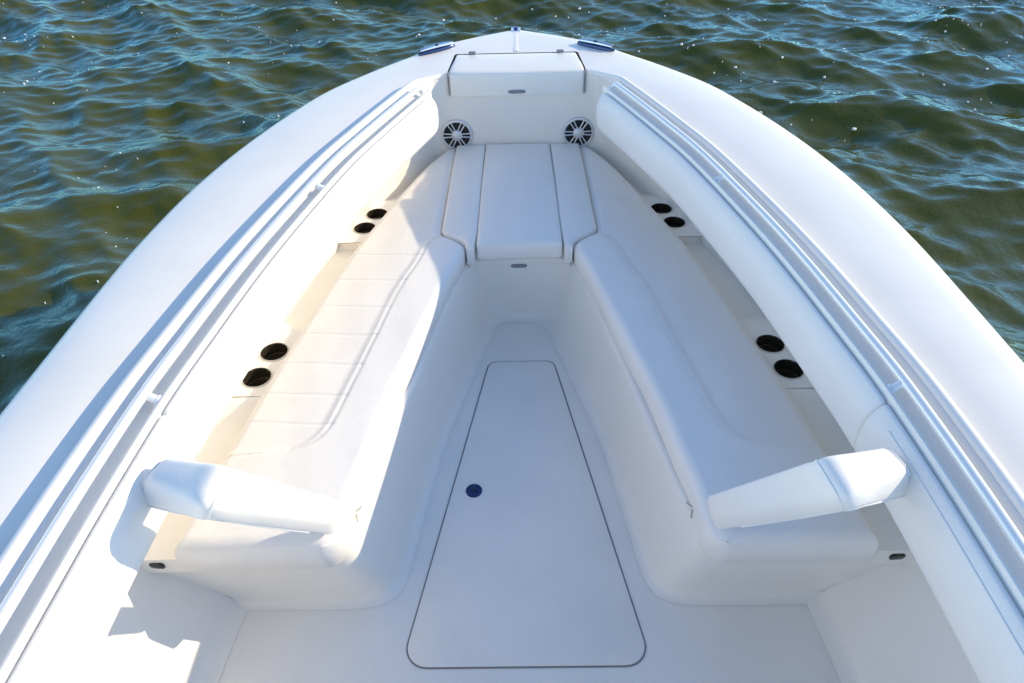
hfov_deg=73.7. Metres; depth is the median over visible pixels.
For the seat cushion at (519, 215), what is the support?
on the motor boat
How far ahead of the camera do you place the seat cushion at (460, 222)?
3.84 m
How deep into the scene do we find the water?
7.98 m
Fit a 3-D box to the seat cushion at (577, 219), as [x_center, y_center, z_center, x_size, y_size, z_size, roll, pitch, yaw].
[0.346,-0.839,3.939,0.204,0.146,1.168,-1,40,1]
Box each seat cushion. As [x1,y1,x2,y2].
[174,149,469,570]
[442,145,485,263]
[476,143,561,258]
[550,143,595,262]
[570,146,878,563]
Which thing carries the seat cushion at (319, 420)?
on the motor boat
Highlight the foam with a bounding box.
[2,0,1021,356]
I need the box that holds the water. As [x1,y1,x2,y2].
[0,0,1023,413]
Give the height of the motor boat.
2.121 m
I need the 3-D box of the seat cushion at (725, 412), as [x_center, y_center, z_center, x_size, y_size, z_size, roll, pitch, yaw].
[0.659,-0.248,3.267,0.589,0.161,2.989,-8,40,-8]
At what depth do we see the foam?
8.97 m
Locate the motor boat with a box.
[0,26,1023,682]

